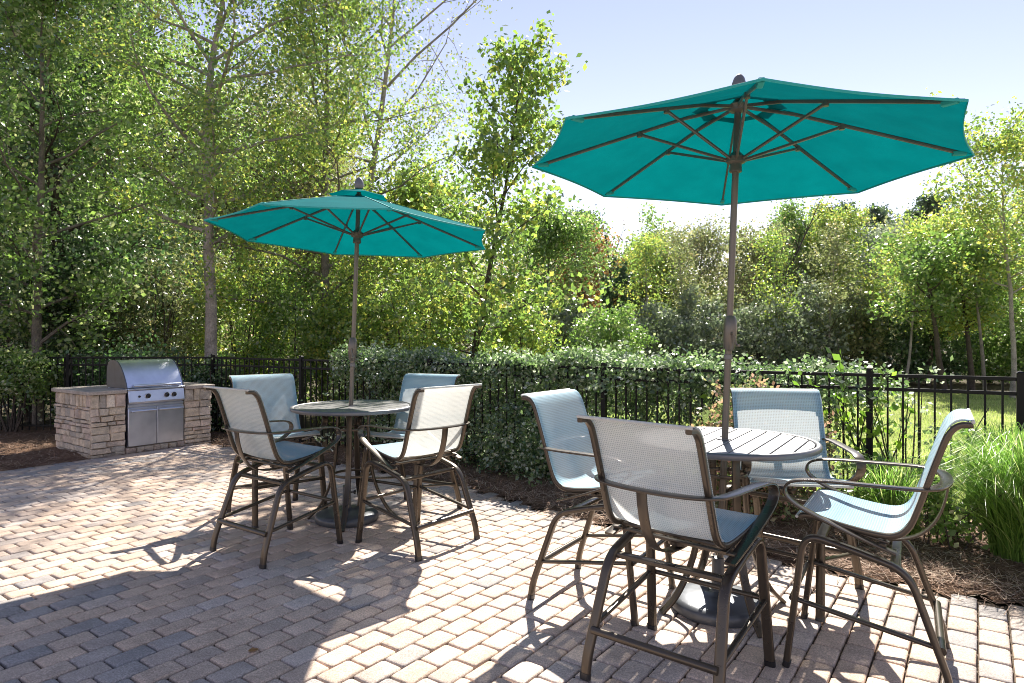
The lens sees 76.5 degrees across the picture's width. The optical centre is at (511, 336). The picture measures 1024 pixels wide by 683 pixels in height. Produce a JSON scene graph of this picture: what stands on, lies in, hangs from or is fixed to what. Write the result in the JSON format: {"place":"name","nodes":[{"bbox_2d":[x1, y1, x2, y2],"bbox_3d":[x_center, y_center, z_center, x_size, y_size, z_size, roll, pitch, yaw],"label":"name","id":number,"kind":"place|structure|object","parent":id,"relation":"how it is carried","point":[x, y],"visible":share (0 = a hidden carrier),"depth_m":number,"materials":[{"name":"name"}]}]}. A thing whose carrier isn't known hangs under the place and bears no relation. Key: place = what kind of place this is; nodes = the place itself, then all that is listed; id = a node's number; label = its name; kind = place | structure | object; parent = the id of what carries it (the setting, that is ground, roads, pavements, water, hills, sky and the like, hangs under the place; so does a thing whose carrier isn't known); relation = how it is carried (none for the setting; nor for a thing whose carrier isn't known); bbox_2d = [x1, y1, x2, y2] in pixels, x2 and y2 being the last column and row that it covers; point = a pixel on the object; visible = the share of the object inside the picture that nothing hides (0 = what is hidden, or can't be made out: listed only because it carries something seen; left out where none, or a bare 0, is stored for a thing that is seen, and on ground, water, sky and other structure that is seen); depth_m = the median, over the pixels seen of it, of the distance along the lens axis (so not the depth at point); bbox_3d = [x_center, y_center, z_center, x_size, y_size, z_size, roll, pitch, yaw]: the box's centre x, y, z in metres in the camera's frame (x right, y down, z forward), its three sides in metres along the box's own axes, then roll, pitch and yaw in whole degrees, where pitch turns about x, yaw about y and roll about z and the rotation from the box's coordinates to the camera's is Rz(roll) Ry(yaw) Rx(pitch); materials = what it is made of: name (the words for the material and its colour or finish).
{"place":"outdoors","nodes":[
{"label":"outdoors","id":0,"kind":"place"},
{"bbox_2d":[0,443,1023,682],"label":"patio","id":1,"kind":"structure","parent":0,"point":[71,532],"depth_m":3.94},
{"bbox_2d":[203,386,342,568],"bbox_3d":[-1.814,0.985,4.937,0.697,1.251,0.792,0,0,36],"label":"bar chair","id":2,"kind":"object","parent":1,"relation":"on","point":[247,426],"visible":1,"depth_m":4.83,"materials":[{"name":"grey fabric"}]},
{"bbox_2d":[226,373,327,527],"bbox_3d":[-2.174,0.985,5.955,0.700,1.251,0.794,0,0,-41],"label":"bar chair","id":3,"kind":"object","parent":1,"relation":"on","point":[277,393],"visible":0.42,"depth_m":6.13,"materials":[{"name":"fabric"}]},
{"bbox_2d":[204,177,485,527],"bbox_3d":[-1.408,0.092,5.762,2.320,3.047,2.320,2,-2,0],"label":"patio umbrella","id":4,"kind":"object","parent":1,"relation":"on","point":[357,221],"visible":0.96,"depth_m":5.98,"materials":[{"name":"teal fabric"}]},
{"bbox_2d":[290,400,410,531],"bbox_3d":[-1.405,1.104,5.745,1.058,1.008,1.058,0,0,45],"label":"bar table","id":5,"kind":"object","parent":1,"relation":"on","point":[356,409],"visible":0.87,"depth_m":5.60,"materials":[{"name":"brown metal"}]},
{"bbox_2d":[357,373,462,524],"bbox_3d":[-0.905,0.985,5.995,0.737,1.251,0.835,0,0,30],"label":"bar chair","id":6,"kind":"object","parent":1,"relation":"on","point":[411,382],"visible":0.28,"depth_m":6.17,"materials":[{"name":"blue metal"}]},
{"bbox_2d":[355,383,481,561],"bbox_3d":[-0.702,0.985,5.107,0.841,1.251,0.742,0,0,38],"label":"bar chair","id":7,"kind":"object","parent":1,"relation":"on","point":[438,422],"visible":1,"depth_m":4.96,"materials":[{"name":"beige fabric"}]},
{"bbox_2d":[521,388,675,625],"bbox_3d":[0.534,0.985,4.095,0.807,1.251,0.714,0,0,33],"label":"bar chair","id":8,"kind":"object","parent":1,"relation":"on","point":[566,445],"visible":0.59,"depth_m":4.10,"materials":[{"name":"fabric"}]},
{"bbox_2d":[576,415,779,682],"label":"bar chair","id":9,"kind":"object","parent":1,"relation":"on","point":[652,478],"visible":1,"depth_m":2.95,"materials":[{"name":"grey fabric"}]},
{"bbox_2d":[659,427,822,637],"bbox_3d":[1.255,1.104,3.852,1.058,1.008,1.058,0,0,33],"label":"bar table","id":10,"kind":"object","parent":1,"relation":"on","point":[738,446],"visible":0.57,"depth_m":3.71,"materials":[{"name":"grey metal"}]},
{"bbox_2d":[532,74,974,627],"bbox_3d":[1.326,0.022,3.850,2.284,3.162,2.286,0,0,-8],"label":"patio umbrella","id":11,"kind":"object","parent":1,"relation":"on","point":[740,140],"visible":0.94,"depth_m":3.88,"materials":[{"name":"teal fabric"}]},
{"bbox_2d":[715,388,865,622],"bbox_3d":[1.778,0.985,4.162,0.862,1.251,0.934,0,0,28],"label":"bar chair","id":12,"kind":"object","parent":1,"relation":"on","point":[799,412],"visible":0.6,"depth_m":4.34,"materials":[{"name":"fabric"}]},
{"bbox_2d":[782,408,975,682],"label":"bar chair","id":13,"kind":"object","parent":1,"relation":"on","point":[862,520],"visible":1,"depth_m":3.14,"materials":[{"name":"fabric"}]},
{"bbox_2d":[0,426,1023,614],"bbox_3d":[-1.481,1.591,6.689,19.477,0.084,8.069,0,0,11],"label":"mulch ground","id":14,"kind":"structure","parent":0,"point":[31,434],"depth_m":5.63,"materials":[{"name":"soil"}]},
{"bbox_2d":[0,341,65,431],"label":"shrub","id":15,"kind":"object","parent":14,"relation":"on","point":[17,358],"visible":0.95,"depth_m":10.59,"materials":[{"name":"green plant"}]},
{"bbox_2d":[0,354,210,429],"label":"metal fence","id":16,"kind":"object","parent":14,"relation":"on","point":[69,364],"visible":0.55,"depth_m":10.77,"materials":[{"name":"black metal"}]},
{"bbox_2d":[28,329,193,423],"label":"hedge","id":17,"kind":"object","parent":14,"relation":"on","point":[121,352],"visible":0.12,"depth_m":11.17,"materials":[{"name":"green plant"}]},
{"bbox_2d":[51,382,214,459],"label":"grill island","id":18,"kind":"structure","parent":14,"relation":"on","point":[89,420],"depth_m":8.94,"materials":[{"name":"stone"}]},
{"bbox_2d":[107,358,184,446],"bbox_3d":[-5.324,0.926,9.478,0.700,1.202,0.798,0,0,36],"label":"gas grill","id":19,"kind":"object","parent":18,"relation":"in","point":[155,396],"visible":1,"depth_m":9.29,"materials":[{"name":"silver metal"}]},
{"bbox_2d":[128,406,156,446],"bbox_3d":[-5.186,1.257,9.140,0.074,0.530,0.382,0,0,36],"label":"door","id":20,"kind":"structure","parent":19,"relation":"in","point":[142,422],"depth_m":9.15,"materials":[{"name":"silver metal"}]},
{"bbox_2d":[156,404,183,442],"bbox_3d":[-4.960,1.257,9.456,0.074,0.530,0.382,0,0,36],"label":"door","id":21,"kind":"structure","parent":19,"relation":"in","point":[169,417],"depth_m":9.45,"materials":[{"name":"silver metal"}]},
{"bbox_2d":[182,352,250,431],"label":"climbing shrub","id":22,"kind":"object","parent":14,"relation":"on","point":[199,371],"visible":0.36,"depth_m":10.76,"materials":[{"name":"green plant"}]},
{"bbox_2d":[211,354,1023,510],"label":"metal fence","id":23,"kind":"object","parent":14,"relation":"on","point":[869,374],"visible":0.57,"depth_m":6.73,"materials":[{"name":"black metal"}]},
{"bbox_2d":[297,327,988,488],"bbox_3d":[0.406,0.834,7.617,8.515,1.930,1.802,0,0,31],"label":"hedge","id":24,"kind":"object","parent":14,"relation":"on","point":[522,457],"visible":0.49,"depth_m":7.38,"materials":[{"name":"green plant"}]},
{"bbox_2d":[693,367,840,494],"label":"climbing vine","id":25,"kind":"object","parent":14,"relation":"on","point":[703,396],"visible":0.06,"depth_m":6.38,"materials":[{"name":"green plant"}]},
{"bbox_2d":[685,373,858,523],"bbox_3d":[2.250,0.981,5.783,1.592,1.330,1.173,0,0,0],"label":"nandina shrub","id":26,"kind":"object","parent":14,"relation":"on","point":[712,419],"visible":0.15,"depth_m":5.68,"materials":[{"name":"green plant"}]},
{"bbox_2d":[792,339,977,510],"bbox_3d":[3.211,0.818,5.746,1.301,1.603,1.304,0,0,0],"label":"climbing vine","id":27,"kind":"object","parent":14,"relation":"on","point":[844,417],"visible":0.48,"depth_m":5.89,"materials":[{"name":"green plant"}]},
{"bbox_2d":[819,448,967,549],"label":"weedy plant","id":28,"kind":"object","parent":14,"relation":"on","point":[934,506],"visible":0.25,"depth_m":4.92,"materials":[{"name":"green plant"}]},
{"bbox_2d":[831,450,967,538],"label":"ornamental grass","id":29,"kind":"object","parent":14,"relation":"on","point":[874,494],"depth_m":5.06,"materials":[{"name":"green plant"}]},
{"bbox_2d":[891,418,1023,562],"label":"ornamental grass","id":30,"kind":"object","parent":14,"relation":"on","point":[992,464],"depth_m":4.51,"materials":[{"name":"green plant"}]},
{"bbox_2d":[902,442,1018,551],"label":"weedy plant","id":31,"kind":"object","parent":14,"relation":"on","point":[962,523],"visible":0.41,"depth_m":4.82,"materials":[{"name":"green plant"}]},
{"bbox_2d":[1,0,1023,335],"label":"sky","id":32,"kind":"structure","parent":0,"point":[637,52],"materials":[{"name":"blue"}]},
{"bbox_2d":[2,340,1023,606],"bbox_3d":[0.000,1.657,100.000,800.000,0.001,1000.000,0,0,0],"label":"ground","id":33,"kind":"structure","parent":0,"point":[994,386],"depth_m":13.90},
{"bbox_2d":[0,228,122,421],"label":"understory shrub","id":34,"kind":"object","parent":33,"relation":"on","point":[9,341],"visible":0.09,"depth_m":12.40,"materials":[{"name":"green plant"}]},
{"bbox_2d":[0,147,156,402],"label":"understory shrub","id":35,"kind":"object","parent":33,"relation":"on","point":[75,218],"visible":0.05,"depth_m":13.82,"materials":[{"name":"green plant"}]},
{"bbox_2d":[0,207,182,417],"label":"understory shrub","id":36,"kind":"object","parent":33,"relation":"on","point":[100,331],"visible":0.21,"depth_m":12.44,"materials":[{"name":"green plant"}]},
{"bbox_2d":[0,0,184,347],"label":"woodland tree","id":37,"kind":"object","parent":33,"relation":"on","point":[36,173],"visible":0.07,"depth_m":14.66,"materials":[{"name":"green plant"}]},
{"bbox_2d":[0,0,232,426],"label":"woodland tree","id":38,"kind":"object","parent":33,"relation":"on","point":[35,303],"visible":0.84,"depth_m":11.12,"materials":[{"name":"green plant"}]},
{"bbox_2d":[0,0,255,386],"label":"woodland tree","id":39,"kind":"object","parent":33,"relation":"on","point":[55,167],"visible":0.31,"depth_m":12.29,"materials":[{"name":"green plant"}]},
{"bbox_2d":[0,0,259,347],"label":"woodland tree","id":40,"kind":"object","parent":33,"relation":"on","point":[135,10],"visible":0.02,"depth_m":19.48,"materials":[{"name":"green plant"}]},
{"bbox_2d":[53,160,223,373],"bbox_3d":[-8.323,-1.107,14.410,3.925,5.508,3.189,0,0,0],"label":"understory shrub","id":41,"kind":"object","parent":33,"relation":"on","point":[171,232],"visible":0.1,"depth_m":14.17,"materials":[{"name":"green plant"}]},
{"bbox_2d":[69,248,225,384],"bbox_3d":[-7.145,-0.097,13.006,2.782,3.486,2.359,0,0,0],"label":"understory shrub","id":42,"kind":"object","parent":33,"relation":"on","point":[167,335],"visible":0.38,"depth_m":12.63,"materials":[{"name":"green plant"}]},
{"bbox_2d":[0,0,295,359],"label":"woodland tree","id":43,"kind":"object","parent":33,"relation":"on","point":[112,96],"visible":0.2,"depth_m":14.29,"materials":[{"name":"green plant"}]},
{"bbox_2d":[0,0,350,341],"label":"woodland tree","id":44,"kind":"object","parent":33,"relation":"on","point":[191,46],"visible":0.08,"depth_m":18.69,"materials":[{"name":"green plant"}]},
{"bbox_2d":[123,208,246,376],"bbox_3d":[-7.574,-0.648,14.838,2.921,4.589,2.380,0,0,0],"label":"understory shrub","id":45,"kind":"object","parent":33,"relation":"on","point":[184,251],"visible":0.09,"depth_m":14.61,"materials":[{"name":"green plant"}]},
{"bbox_2d":[29,0,433,403],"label":"woodland tree","id":46,"kind":"object","parent":33,"relation":"on","point":[210,171],"visible":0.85,"depth_m":11.14,"materials":[{"name":"green plant"}]},
{"bbox_2d":[165,245,301,387],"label":"understory shrub","id":47,"kind":"object","parent":33,"relation":"on","point":[234,349],"visible":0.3,"depth_m":12.79,"materials":[{"name":"green plant"}]},
{"bbox_2d":[217,249,348,403],"bbox_3d":[-4.337,-0.118,13.091,2.677,3.532,2.580,0,0,37],"label":"understory shrub","id":48,"kind":"object","parent":33,"relation":"on","point":[297,299],"visible":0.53,"depth_m":12.61,"materials":[{"name":"green plant"}]},
{"bbox_2d":[99,0,508,418],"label":"woodland tree","id":49,"kind":"object","parent":33,"relation":"on","point":[329,261],"visible":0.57,"depth_m":12.92,"materials":[{"name":"green plant"}]},
{"bbox_2d":[283,267,416,424],"bbox_3d":[-3.109,0.148,12.623,2.530,2.995,2.143,0,0,-13],"label":"understory shrub","id":50,"kind":"object","parent":33,"relation":"on","point":[323,324],"visible":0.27,"depth_m":12.21,"materials":[{"name":"green plant"}]},
{"bbox_2d":[266,0,512,399],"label":"woodland tree","id":51,"kind":"object","parent":33,"relation":"on","point":[384,88],"visible":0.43,"depth_m":16.95,"materials":[{"name":"green plant"}]},
{"bbox_2d":[334,256,466,397],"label":"understory shrub","id":52,"kind":"object","parent":33,"relation":"on","point":[430,336],"visible":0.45,"depth_m":11.66,"materials":[{"name":"green plant"}]},
{"bbox_2d":[333,140,524,357],"bbox_3d":[-2.228,-1.375,15.685,4.773,6.385,4.649,0,0,29],"label":"woodland tree","id":53,"kind":"object","parent":33,"relation":"on","point":[413,199],"visible":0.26,"depth_m":14.98,"materials":[{"name":"green plant"}]},
{"bbox_2d":[392,10,623,411],"bbox_3d":[-0.512,-2.202,12.410,4.250,7.732,3.342,0,0,-34],"label":"young tree","id":54,"kind":"object","parent":33,"relation":"on","point":[494,154],"visible":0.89,"depth_m":12.20,"materials":[{"name":"green plant"}]},
{"bbox_2d":[0,1,1022,365],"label":"woodland","id":55,"kind":"object","parent":33,"relation":"on","point":[306,181],"visible":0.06,"depth_m":32.95,"materials":[{"name":"green plant"}]},
{"bbox_2d":[470,271,570,399],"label":"understory shrub","id":56,"kind":"object","parent":33,"relation":"on","point":[535,339],"visible":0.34,"depth_m":13.77,"materials":[{"name":"green plant"}]},
{"bbox_2d":[505,310,583,355],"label":"shrub","id":57,"kind":"object","parent":33,"relation":"on","point":[563,327],"visible":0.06,"depth_m":17.60,"materials":[{"name":"green plant"}]},
{"bbox_2d":[462,192,629,352],"bbox_3d":[0.749,-1.539,20.951,5.249,6.399,4.747,0,0,0],"label":"distant tree","id":58,"kind":"object","parent":33,"relation":"on","point":[557,235],"visible":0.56,"depth_m":20.50,"materials":[{"name":"green plant"}]},
{"bbox_2d":[495,212,645,332],"bbox_3d":[2.495,-1.796,27.636,6.479,6.925,4.752,0,0,0],"label":"distant tree","id":59,"kind":"object","parent":33,"relation":"on","point":[593,304],"visible":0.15,"depth_m":26.80,"materials":[{"name":"green plant"}]},
{"bbox_2d":[545,298,608,352],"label":"shrub","id":60,"kind":"object","parent":33,"relation":"on","point":[576,313],"visible":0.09,"depth_m":19.69,"materials":[{"name":"green plant"}]},
{"bbox_2d":[552,208,621,285],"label":"pine tree","id":61,"kind":"object","parent":33,"relation":"on","point":[568,212],"visible":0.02,"depth_m":40.51,"materials":[{"name":"green plant"}]},
{"bbox_2d":[597,257,639,349],"bbox_3d":[3.865,-0.644,23.593,1.533,4.575,1.615,0,0,0],"label":"vine clad snag","id":62,"kind":"object","parent":33,"relation":"on","point":[623,274],"visible":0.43,"depth_m":23.40,"materials":[{"name":"green plant"}]},
{"bbox_2d":[595,219,642,301],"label":"dead tree","id":63,"kind":"object","parent":33,"relation":"on","point":[612,257],"visible":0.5,"depth_m":24.10,"materials":[{"name":"brown plant"}]},
{"bbox_2d":[589,202,685,347],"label":"distant tree","id":64,"kind":"object","parent":33,"relation":"on","point":[648,220],"visible":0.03,"depth_m":29.30,"materials":[{"name":"green plant"}]},
{"bbox_2d":[605,230,687,337],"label":"young tree","id":65,"kind":"object","parent":33,"relation":"on","point":[650,248],"visible":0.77,"depth_m":21.57,"materials":[{"name":"green plant"}]},
{"bbox_2d":[595,226,725,355],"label":"distant tree","id":66,"kind":"object","parent":33,"relation":"on","point":[667,269],"visible":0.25,"depth_m":25.83,"materials":[{"name":"green plant"}]},
{"bbox_2d":[613,298,711,385],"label":"shrub","id":67,"kind":"object","parent":33,"relation":"on","point":[667,337],"visible":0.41,"depth_m":19.50,"materials":[{"name":"green plant"}]},
{"bbox_2d":[652,222,714,345],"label":"young tree","id":68,"kind":"object","parent":33,"relation":"on","point":[677,241],"visible":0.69,"depth_m":22.00,"materials":[{"name":"green plant"}]},
{"bbox_2d":[633,209,756,335],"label":"distant tree","id":69,"kind":"object","parent":33,"relation":"on","point":[706,239],"visible":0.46,"depth_m":26.39,"materials":[{"name":"green plant"}]},
{"bbox_2d":[664,285,745,364],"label":"shrub","id":70,"kind":"object","parent":33,"relation":"on","point":[689,304],"visible":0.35,"depth_m":20.66,"materials":[{"name":"green plant"}]},
{"bbox_2d":[672,288,754,368],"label":"shrub","id":71,"kind":"object","parent":33,"relation":"on","point":[723,296],"visible":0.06,"depth_m":22.75,"materials":[{"name":"green plant"}]},
{"bbox_2d":[715,289,822,369],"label":"shrub","id":72,"kind":"object","parent":33,"relation":"on","point":[783,342],"visible":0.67,"depth_m":20.54,"materials":[{"name":"green plant"}]},
{"bbox_2d":[714,214,828,360],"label":"distant tree","id":73,"kind":"object","parent":33,"relation":"on","point":[753,259],"visible":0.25,"depth_m":25.75,"materials":[{"name":"green plant"}]},
{"bbox_2d":[739,225,815,368],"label":"young tree","id":74,"kind":"object","parent":33,"relation":"on","point":[775,248],"visible":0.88,"depth_m":20.97,"materials":[{"name":"green plant"}]},
{"bbox_2d":[761,196,826,355],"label":"dead tree","id":75,"kind":"object","parent":33,"relation":"on","point":[799,247],"visible":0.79,"depth_m":23.88,"materials":[{"name":"brown plant"}]},
{"bbox_2d":[723,197,868,357],"bbox_3d":[11.727,-2.210,28.029,5.081,7.739,5.695,0,0,-39],"label":"distant tree","id":76,"kind":"object","parent":33,"relation":"on","point":[792,215],"visible":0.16,"depth_m":27.35,"materials":[{"name":"green plant"}]},
{"bbox_2d":[753,271,854,370],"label":"shrub","id":77,"kind":"object","parent":33,"relation":"on","point":[821,341],"visible":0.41,"depth_m":21.45,"materials":[{"name":"green plant"}]},
{"bbox_2d":[796,216,869,383],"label":"young tree","id":78,"kind":"object","parent":33,"relation":"on","point":[836,252],"visible":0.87,"depth_m":21.32,"materials":[{"name":"green plant"}]},
{"bbox_2d":[804,194,863,255],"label":"pine tree","id":79,"kind":"object","parent":33,"relation":"on","point":[835,206],"visible":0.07,"depth_m":41.95,"materials":[{"name":"green plant"}]},
{"bbox_2d":[777,196,897,356],"bbox_3d":[12.957,-2.013,26.093,4.307,7.354,5.393,0,0,-17],"label":"distant tree","id":80,"kind":"object","parent":33,"relation":"on","point":[851,218],"visible":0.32,"depth_m":25.44,"materials":[{"name":"green plant"}]},
{"bbox_2d":[802,280,906,384],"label":"shrub","id":81,"kind":"object","parent":33,"relation":"on","point":[860,320],"visible":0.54,"depth_m":21.94,"materials":[{"name":"green plant"}]},
{"bbox_2d":[836,213,917,361],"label":"distant tree","id":82,"kind":"object","parent":33,"relation":"on","point":[876,233],"visible":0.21,"depth_m":27.15,"materials":[{"name":"green plant"}]},
{"bbox_2d":[857,202,915,260],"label":"pine tree","id":83,"kind":"object","parent":33,"relation":"on","point":[882,212],"visible":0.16,"depth_m":43.96,"materials":[{"name":"green plant"}]},
{"bbox_2d":[849,293,950,384],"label":"shrub","id":84,"kind":"object","parent":33,"relation":"on","point":[898,346],"visible":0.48,"depth_m":21.90,"materials":[{"name":"green plant"}]},
{"bbox_2d":[869,224,954,385],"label":"young tree","id":85,"kind":"object","parent":33,"relation":"on","point":[911,328],"visible":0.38,"depth_m":20.40,"materials":[{"name":"green plant"}]},
{"bbox_2d":[886,192,959,232],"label":"pine tree","id":86,"kind":"object","parent":33,"relation":"on","point":[927,206],"visible":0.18,"depth_m":42.67,"materials":[{"name":"green plant"}]},
{"bbox_2d":[858,196,1021,385],"bbox_3d":[14.101,-1.506,21.634,5.218,6.337,4.320,0,0,-36],"label":"distant tree","id":87,"kind":"object","parent":33,"relation":"on","point":[902,291],"visible":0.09,"depth_m":21.96,"materials":[{"name":"green plant"}]},
{"bbox_2d":[888,297,994,383],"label":"shrub","id":88,"kind":"object","parent":33,"relation":"on","point":[950,368],"visible":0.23,"depth_m":22.27,"materials":[{"name":"green plant"}]},
{"bbox_2d":[866,179,1023,389],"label":"distant tree","id":89,"kind":"object","parent":33,"relation":"on","point":[964,309],"visible":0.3,"depth_m":19.97,"materials":[{"name":"green plant"}]},
{"bbox_2d":[943,298,1023,383],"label":"shrub","id":90,"kind":"object","parent":33,"relation":"on","point":[997,365],"visible":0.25,"depth_m":22.38,"materials":[{"name":"green plant"}]},
{"bbox_2d":[966,208,1023,370],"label":"distant tree","id":91,"kind":"object","parent":33,"relation":"on","point":[1012,270],"visible":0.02,"depth_m":26.42,"materials":[{"name":"green plant"}]},
{"bbox_2d":[968,161,1023,357],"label":"distant tree","id":92,"kind":"object","parent":33,"relation":"on","point":[1021,317],"visible":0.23,"depth_m":20.52,"materials":[{"name":"green plant"}]},
{"bbox_2d":[974,296,1023,381],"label":"shrub","id":93,"kind":"object","parent":33,"relation":"on","point":[1021,360],"visible":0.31,"depth_m":22.00,"materials":[{"name":"green plant"}]},
{"bbox_2d":[764,217,796,246],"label":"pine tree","id":94,"kind":"object","parent":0,"point":[772,227],"visible":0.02,"depth_m":46.84,"materials":[{"name":"green plant"}]},
{"bbox_2d":[589,390,1015,512],"bbox_3d":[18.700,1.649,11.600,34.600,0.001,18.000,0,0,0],"label":"lawn","id":95,"kind":"structure","parent":0,"point":[960,407],"depth_m":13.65,"materials":[{"name":"plant"}]},
{"bbox_2d":[558,300,659,402],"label":"round shrub","id":96,"kind":"object","parent":95,"relation":"on","point":[631,335],"visible":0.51,"depth_m":16.22,"materials":[{"name":"green plant"}]},
{"bbox_2d":[856,220,993,393],"bbox_3d":[11.825,-0.813,18.828,2.904,4.976,2.710,0,0,0],"label":"leaning tree","id":97,"kind":"object","parent":95,"relation":"on","point":[924,263],"visible":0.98,"depth_m":18.84,"materials":[{"name":"green plant"}]},
{"bbox_2d":[920,220,1013,394],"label":"thin tree","id":98,"kind":"object","parent":95,"relation":"on","point":[986,294],"visible":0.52,"depth_m":18.55,"materials":[{"name":"green plant"}]},
{"bbox_2d":[919,88,1023,398],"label":"sparse tree","id":99,"kind":"object","parent":95,"relation":"on","point":[1010,143],"visible":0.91,"depth_m":17.26,"materials":[{"name":"green plant"}]}
]}

